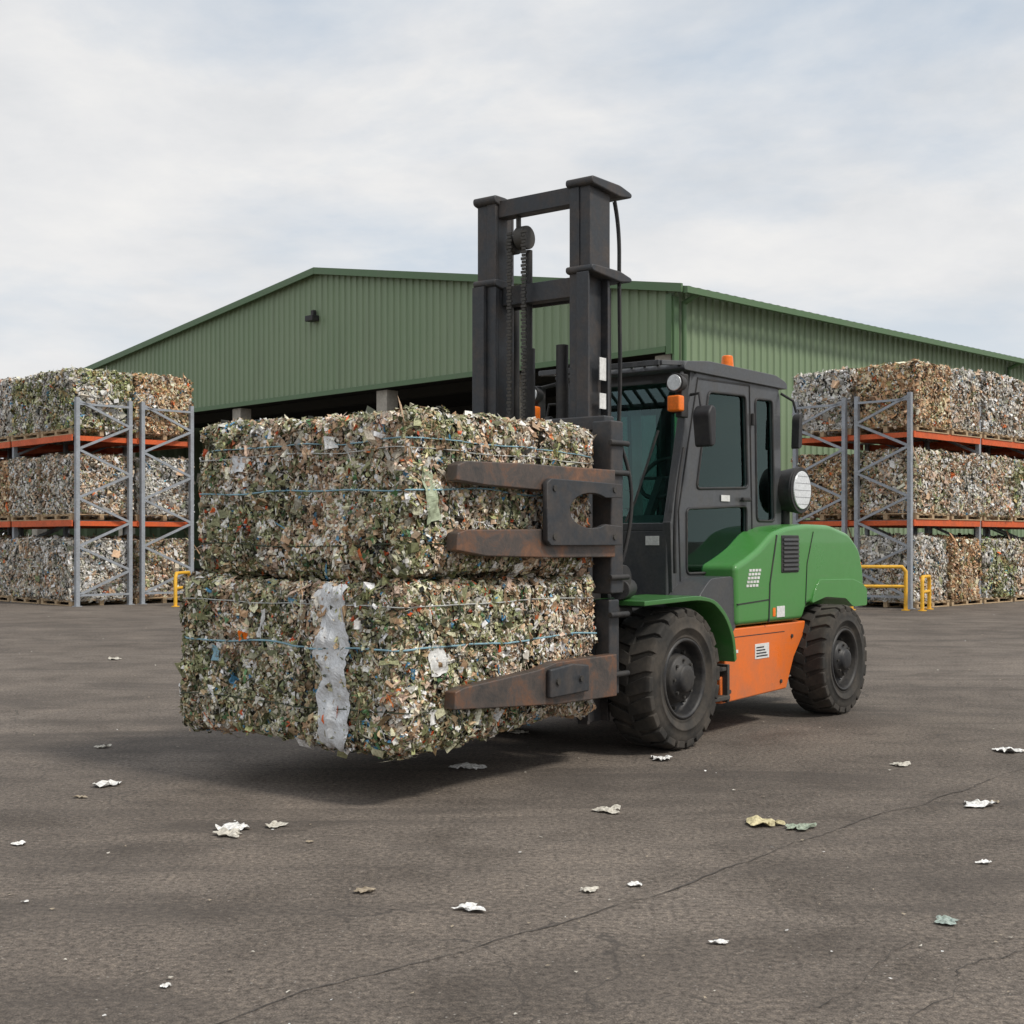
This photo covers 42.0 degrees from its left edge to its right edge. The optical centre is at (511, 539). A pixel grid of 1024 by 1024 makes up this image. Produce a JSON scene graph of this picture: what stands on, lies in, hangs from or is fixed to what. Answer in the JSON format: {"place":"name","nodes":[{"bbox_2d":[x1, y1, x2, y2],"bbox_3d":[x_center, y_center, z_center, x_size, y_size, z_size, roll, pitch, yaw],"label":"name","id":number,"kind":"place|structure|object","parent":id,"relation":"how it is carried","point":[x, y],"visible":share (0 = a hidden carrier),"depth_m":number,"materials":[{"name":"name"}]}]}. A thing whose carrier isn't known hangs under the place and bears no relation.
{"place":"outdoors","nodes":[
{"label":"outdoors","id":0,"kind":"place"},
{"bbox_2d":[0,568,1023,1023],"bbox_3d":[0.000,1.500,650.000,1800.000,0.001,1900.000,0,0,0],"label":"ground","id":1,"kind":"structure","parent":0,"point":[220,928],"depth_m":6.32,"materials":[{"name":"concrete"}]},
{"bbox_2d":[0,529,28,535],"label":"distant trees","id":2,"kind":"object","parent":1,"relation":"on","point":[26,532],"depth_m":178.49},
{"bbox_2d":[0,595,36,601],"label":"wooden pallet","id":3,"kind":"object","parent":1,"relation":"on","point":[8,598],"visible":0.18,"depth_m":32.48,"materials":[{"name":"brown wood"}]},
{"bbox_2d":[0,535,52,595],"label":"waste bale","id":4,"kind":"object","parent":3,"relation":"on","point":[5,571],"visible":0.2,"depth_m":32.62},
{"bbox_2d":[11,596,94,603],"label":"wooden pallet","id":5,"kind":"object","parent":1,"relation":"on","point":[26,599],"visible":0.37,"depth_m":31.73,"materials":[{"name":"brown wood"}]},
{"bbox_2d":[7,534,94,601],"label":"waste bale","id":6,"kind":"object","parent":5,"relation":"on","point":[25,569],"visible":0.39,"depth_m":31.59},
{"bbox_2d":[41,598,126,605],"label":"wooden pallet","id":7,"kind":"object","parent":1,"relation":"on","point":[57,601],"visible":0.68,"depth_m":30.73,"materials":[{"name":"brown wood"}]},
{"bbox_2d":[38,535,126,603],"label":"waste bale","id":8,"kind":"object","parent":7,"relation":"on","point":[56,563],"visible":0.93,"depth_m":30.56},
{"bbox_2d":[0,397,193,606],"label":"pallet rack","id":9,"kind":"object","parent":1,"relation":"on","point":[36,447],"visible":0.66,"depth_m":31.14,"materials":[{"name":"metal"}]},
{"bbox_2d":[0,515,36,521],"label":"wooden pallet","id":10,"kind":"object","parent":9,"relation":"on","point":[8,517],"visible":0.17,"depth_m":32.40,"materials":[{"name":"brown wood"}]},
{"bbox_2d":[0,460,51,519],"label":"waste bale","id":11,"kind":"object","parent":10,"relation":"on","point":[5,493],"visible":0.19,"depth_m":32.56},
{"bbox_2d":[0,436,62,444],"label":"wooden pallet","id":12,"kind":"object","parent":9,"relation":"on","point":[8,438],"visible":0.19,"depth_m":32.50,"materials":[{"name":"brown wood"}]},
{"bbox_2d":[0,376,60,442],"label":"waste bale","id":13,"kind":"object","parent":12,"relation":"on","point":[6,400],"visible":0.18,"depth_m":32.44},
{"bbox_2d":[11,432,92,442],"bbox_3d":[-11.056,-2.454,32.248,1.560,0.140,1.480,0,0,-45],"label":"wooden pallet","id":14,"kind":"object","parent":9,"relation":"on","point":[26,436],"visible":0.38,"depth_m":31.72,"materials":[{"name":"brown wood"}]},
{"bbox_2d":[8,371,54,438],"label":"waste bale","id":15,"kind":"object","parent":14,"relation":"on","point":[28,402],"visible":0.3,"depth_m":31.65},
{"bbox_2d":[11,515,97,520],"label":"wooden pallet","id":16,"kind":"object","parent":9,"relation":"on","point":[26,517],"visible":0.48,"depth_m":31.75,"materials":[{"name":"brown wood"}]},
{"bbox_2d":[7,456,91,519],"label":"waste bale","id":17,"kind":"object","parent":16,"relation":"on","point":[25,486],"visible":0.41,"depth_m":31.60},
{"bbox_2d":[41,514,126,520],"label":"wooden pallet","id":18,"kind":"object","parent":9,"relation":"on","point":[71,517],"visible":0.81,"depth_m":30.66,"materials":[{"name":"brown wood"}]},
{"bbox_2d":[40,453,134,519],"bbox_3d":[-9.914,-1.270,31.153,1.757,1.599,1.719,0,0,45],"label":"waste bale","id":19,"kind":"object","parent":18,"relation":"on","point":[57,475],"visible":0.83,"depth_m":30.61},
{"bbox_2d":[41,428,126,439],"bbox_3d":[-9.930,-2.454,31.111,1.560,0.140,1.480,0,0,-45],"label":"wooden pallet","id":20,"kind":"object","parent":9,"relation":"on","point":[58,432],"visible":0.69,"depth_m":30.67,"materials":[{"name":"brown wood"}]},
{"bbox_2d":[39,365,136,436],"bbox_3d":[-9.891,-3.195,31.107,1.718,1.634,1.774,0,0,-44],"label":"waste bale","id":21,"kind":"object","parent":20,"relation":"on","point":[62,388],"visible":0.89,"depth_m":30.54},
{"bbox_2d":[105,515,187,520],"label":"wooden pallet","id":22,"kind":"object","parent":9,"relation":"on","point":[136,517],"visible":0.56,"depth_m":31.78,"materials":[{"name":"brown wood"}]},
{"bbox_2d":[120,455,194,519],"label":"waste bale","id":23,"kind":"object","parent":22,"relation":"on","point":[159,476],"visible":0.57,"depth_m":31.73},
{"bbox_2d":[118,432,187,441],"bbox_3d":[-8.779,-2.454,32.250,1.560,0.140,1.480,0,0,-45],"label":"wooden pallet","id":24,"kind":"object","parent":9,"relation":"on","point":[162,436],"visible":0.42,"depth_m":31.71,"materials":[{"name":"brown wood"}]},
{"bbox_2d":[118,372,193,439],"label":"waste bale","id":25,"kind":"object","parent":24,"relation":"on","point":[157,391],"visible":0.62,"depth_m":31.62},
{"bbox_2d":[29,428,204,567],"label":"side wall","id":26,"kind":"structure","parent":1,"relation":"on","point":[199,447],"depth_m":69.45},
{"bbox_2d":[110,596,183,603],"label":"wooden pallet","id":27,"kind":"object","parent":1,"relation":"on","point":[162,599],"visible":0.37,"depth_m":31.73,"materials":[{"name":"brown wood"}]},
{"bbox_2d":[110,532,199,601],"bbox_3d":[-8.759,0.628,32.308,1.730,1.724,1.779,0,0,45],"label":"waste bale","id":28,"kind":"object","parent":27,"relation":"on","point":[159,569],"visible":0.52,"depth_m":31.69},
{"bbox_2d":[171,571,190,606],"bbox_3d":[-7.525,1.106,30.450,0.180,0.788,1.281,0,0,3],"label":"safety barrier","id":29,"kind":"object","parent":1,"relation":"on","point":[176,574],"visible":0.55,"depth_m":29.87,"materials":[{"name":"yellow metal"}]},
{"bbox_2d":[32,354,671,535],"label":"portal columns","id":30,"kind":"structure","parent":1,"relation":"on","point":[387,400],"depth_m":44.99,"materials":[{"name":"metal"}]},
{"bbox_2d":[194,352,665,427],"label":"interior partition","id":31,"kind":"object","parent":1,"relation":"on","point":[456,400],"depth_m":56.92,"materials":[{"name":"grey metal"}]},
{"bbox_2d":[194,358,654,423],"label":"steel beams","id":32,"kind":"structure","parent":31,"relation":"attached to","point":[422,392],"depth_m":54.50,"materials":[{"name":"black metal"}]},
{"bbox_2d":[8,616,1023,1023],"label":"paper litter","id":33,"kind":"object","parent":1,"relation":"on","point":[230,830],"visible":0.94,"depth_m":6.96,"materials":[{"name":"white paper"}]},
{"bbox_2d":[8,661,1023,1023],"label":"ground cracks","id":34,"kind":"object","parent":1,"relation":"on","point":[602,909],"visible":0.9,"depth_m":4.98,"materials":[{"name":"black asphalt"}]},
{"bbox_2d":[444,175,866,749],"bbox_3d":[0.696,-0.510,10.506,2.292,4.019,5.899,0,0,38],"label":"forklift","id":35,"kind":"object","parent":1,"relation":"on","point":[717,576],"visible":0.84,"depth_m":9.84,"materials":[{"name":"metal"}]},
{"bbox_2d":[174,570,598,762],"bbox_3d":[-0.798,0.727,8.723,2.084,1.110,2.095,0,0,38],"label":"waste bale","id":36,"kind":"object","parent":35,"relation":"on","point":[379,668],"visible":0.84,"depth_m":7.89,"materials":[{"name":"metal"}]},
{"bbox_2d":[196,398,596,582],"bbox_3d":[-0.739,-0.274,8.745,1.977,1.134,2.025,0,0,38],"label":"waste bale","id":37,"kind":"object","parent":36,"relation":"on","point":[372,494],"visible":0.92,"depth_m":7.95,"materials":[{"name":"paper"}]},
{"bbox_2d":[850,565,909,610],"bbox_3d":[7.810,1.016,28.400,1.297,0.967,0.179,0,0,10],"label":"safety barrier","id":38,"kind":"object","parent":1,"relation":"on","point":[905,571],"visible":0.65,"depth_m":28.30,"materials":[{"name":"yellow metal"}]},
{"bbox_2d":[864,600,949,608],"bbox_3d":[8.812,1.426,30.110,1.480,0.140,1.560,0,0,-45],"label":"wooden pallet","id":39,"kind":"object","parent":1,"relation":"on","point":[916,604],"visible":0.59,"depth_m":29.67,"materials":[{"name":"brown wood"}]},
{"bbox_2d":[853,532,948,604],"bbox_3d":[8.770,0.645,30.114,1.778,1.665,1.765,0,0,45],"label":"waste bale","id":40,"kind":"object","parent":39,"relation":"on","point":[930,556],"visible":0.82,"depth_m":29.59},
{"bbox_2d":[793,392,1023,608],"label":"pallet rack","id":41,"kind":"object","parent":1,"relation":"on","point":[955,444],"visible":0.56,"depth_m":30.16,"materials":[{"name":"metal"}]},
{"bbox_2d":[802,429,870,438],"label":"wooden pallet","id":42,"kind":"object","parent":41,"relation":"on","point":[849,432],"visible":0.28,"depth_m":30.73,"materials":[{"name":"brown wood"}]},
{"bbox_2d":[791,366,869,436],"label":"waste bale","id":43,"kind":"object","parent":42,"relation":"on","point":[832,386],"visible":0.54,"depth_m":30.68},
{"bbox_2d":[798,514,882,520],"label":"wooden pallet","id":44,"kind":"object","parent":41,"relation":"on","point":[823,517],"visible":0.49,"depth_m":30.84,"materials":[{"name":"brown wood"}]},
{"bbox_2d":[791,453,861,518],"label":"waste bale","id":45,"kind":"object","parent":44,"relation":"on","point":[826,474],"visible":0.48,"depth_m":30.61},
{"bbox_2d":[835,437,917,443],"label":"wooden pallet","id":46,"kind":"object","parent":41,"relation":"on","point":[861,442],"visible":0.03,"depth_m":32.82,"materials":[{"name":"brown wood"}]},
{"bbox_2d":[860,513,949,519],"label":"wooden pallet","id":47,"kind":"object","parent":41,"relation":"on","point":[917,516],"visible":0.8,"depth_m":29.63,"materials":[{"name":"brown wood"}]},
{"bbox_2d":[853,446,953,518],"bbox_3d":[8.829,-1.349,30.107,1.730,1.787,1.779,0,0,-43],"label":"waste bale","id":48,"kind":"object","parent":47,"relation":"on","point":[931,479],"visible":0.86,"depth_m":29.60},
{"bbox_2d":[860,424,949,434],"bbox_3d":[8.812,-2.454,30.110,1.480,0.140,1.560,0,0,-45],"label":"wooden pallet","id":49,"kind":"object","parent":41,"relation":"on","point":[886,429],"visible":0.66,"depth_m":29.62,"materials":[{"name":"brown wood"}]},
{"bbox_2d":[853,358,951,432],"bbox_3d":[8.814,-3.200,30.067,1.727,1.668,1.743,0,0,44],"label":"waste bale","id":50,"kind":"object","parent":49,"relation":"on","point":[927,385],"visible":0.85,"depth_m":29.56},
{"bbox_2d":[892,514,981,520],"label":"wooden pallet","id":51,"kind":"object","parent":41,"relation":"on","point":[965,517],"visible":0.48,"depth_m":30.72,"materials":[{"name":"brown wood"}]},
{"bbox_2d":[925,451,989,518],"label":"waste bale","id":52,"kind":"object","parent":51,"relation":"on","point":[968,476],"visible":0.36,"depth_m":30.70},
{"bbox_2d":[895,428,982,440],"bbox_3d":[9.949,-2.454,31.235,1.480,0.140,1.560,0,0,-45],"label":"wooden pallet","id":53,"kind":"object","parent":41,"relation":"on","point":[963,432],"visible":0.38,"depth_m":30.71,"materials":[{"name":"brown wood"}]},
{"bbox_2d":[936,367,982,435],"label":"waste bale","id":54,"kind":"object","parent":53,"relation":"on","point":[966,392],"visible":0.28,"depth_m":30.74},
{"bbox_2d":[930,432,1012,441],"bbox_3d":[11.086,-2.454,32.360,1.480,0.140,1.560,0,0,-45],"label":"wooden pallet","id":55,"kind":"object","parent":41,"relation":"on","point":[997,436],"visible":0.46,"depth_m":31.84,"materials":[{"name":"brown wood"}]},
{"bbox_2d":[974,368,1015,438],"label":"waste bale","id":56,"kind":"object","parent":55,"relation":"on","point":[997,407],"visible":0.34,"depth_m":31.75},
{"bbox_2d":[956,515,1012,520],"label":"wooden pallet","id":57,"kind":"object","parent":41,"relation":"on","point":[995,518],"visible":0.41,"depth_m":31.81,"materials":[{"name":"brown wood"}]},
{"bbox_2d":[960,450,1015,519],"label":"waste bale","id":58,"kind":"object","parent":57,"relation":"on","point":[998,485],"visible":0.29,"depth_m":31.76},
{"bbox_2d":[963,436,1023,446],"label":"wooden pallet","id":59,"kind":"object","parent":41,"relation":"on","point":[1015,438],"visible":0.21,"depth_m":32.61,"materials":[{"name":"brown wood"}]},
{"bbox_2d":[1002,379,1023,441],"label":"waste bale","id":60,"kind":"object","parent":59,"relation":"on","point":[1018,414],"visible":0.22,"depth_m":32.53},
{"bbox_2d":[1000,516,1023,521],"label":"wooden pallet","id":61,"kind":"object","parent":41,"relation":"on","point":[1015,518],"visible":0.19,"depth_m":32.57,"materials":[{"name":"brown wood"}]},
{"bbox_2d":[961,456,1023,519],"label":"waste bale","id":62,"kind":"object","parent":61,"relation":"on","point":[1018,491],"visible":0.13,"depth_m":32.63},
{"bbox_2d":[918,575,933,610],"bbox_3d":[8.825,1.123,28.425,0.180,0.754,0.918,0,0,28],"label":"safety barrier","id":63,"kind":"object","parent":1,"relation":"on","point":[923,591],"visible":1,"depth_m":28.27,"materials":[{"name":"yellow metal"}]},
{"bbox_2d":[892,598,982,605],"bbox_3d":[9.949,1.426,31.235,1.480,0.140,1.560,0,0,-45],"label":"wooden pallet","id":64,"kind":"object","parent":1,"relation":"on","point":[965,601],"visible":0.41,"depth_m":30.72,"materials":[{"name":"brown wood"}]},
{"bbox_2d":[925,533,983,603],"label":"waste bale","id":65,"kind":"object","parent":64,"relation":"on","point":[964,570],"visible":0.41,"depth_m":30.55},
{"bbox_2d":[969,597,1012,603],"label":"wooden pallet","id":66,"kind":"object","parent":1,"relation":"on","point":[996,599],"visible":0.32,"depth_m":31.81,"materials":[{"name":"brown wood"}]},
{"bbox_2d":[968,535,1016,599],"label":"waste bale","id":67,"kind":"object","parent":66,"relation":"on","point":[997,569],"visible":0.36,"depth_m":31.69},
{"bbox_2d":[992,595,1023,600],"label":"wooden pallet","id":68,"kind":"object","parent":1,"relation":"on","point":[1015,597],"visible":0.13,"depth_m":32.57,"materials":[{"name":"brown wood"}]},
{"bbox_2d":[1000,531,1023,599],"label":"waste bale","id":69,"kind":"object","parent":68,"relation":"on","point":[1018,568],"visible":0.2,"depth_m":32.73},
{"bbox_2d":[0,0,1023,535],"label":"sky","id":70,"kind":"structure","parent":0,"point":[165,165],"materials":[{"name":"white"}]},
{"bbox_2d":[683,285,1013,356],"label":"roof sheet","id":71,"kind":"object","parent":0,"point":[825,315],"visible":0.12,"depth_m":40.38,"materials":[{"name":"green metal"}]},
{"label":"plinth","id":72,"kind":"object","parent":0,"visible":0},
{"bbox_2d":[672,291,1023,536],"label":"side wall cladding","id":73,"kind":"structure","parent":72,"relation":"on","point":[786,348],"depth_m":40.03,"materials":[{"name":"green metal"}]},
{"bbox_2d":[82,267,1023,431],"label":"roof trim and gutter","id":74,"kind":"structure","parent":73,"relation":"attached to","point":[672,326],"depth_m":42.93,"materials":[{"name":"green metal"}]},
{"bbox_2d":[94,274,671,407],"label":"gable cladding","id":75,"kind":"structure","parent":74,"relation":"attached to","point":[363,330],"depth_m":46.20,"materials":[{"name":"green metal"}]},
{"bbox_2d":[305,310,318,321],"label":"flood light","id":76,"kind":"object","parent":75,"relation":"attached to","point":[313,317],"visible":1,"depth_m":47.15,"materials":[{"name":"black plastic"}]},
{"bbox_2d":[682,295,1021,535],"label":"downpipes","id":77,"kind":"object","parent":74,"relation":"attached to","point":[686,301],"visible":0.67,"depth_m":36.09,"materials":[{"name":"green metal"}]},
{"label":"wooden pallet","id":78,"kind":"object","parent":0,"visible":0},
{"bbox_2d":[950,533,1003,538],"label":"waste bale","id":79,"kind":"object","parent":78,"relation":"on","point":[963,535],"visible":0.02,"depth_m":35.31},
{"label":"wooden pallet","id":80,"kind":"object","parent":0,"visible":0},
{"bbox_2d":[965,534,1023,538],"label":"waste bale","id":81,"kind":"object","parent":80,"relation":"on","point":[999,536],"visible":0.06,"depth_m":36.12},
{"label":"wooden pallet","id":82,"kind":"object","parent":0,"visible":0},
{"bbox_2d":[87,534,154,538],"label":"waste bale","id":83,"kind":"object","parent":82,"relation":"on","point":[125,536],"visible":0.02,"depth_m":33.13}
]}

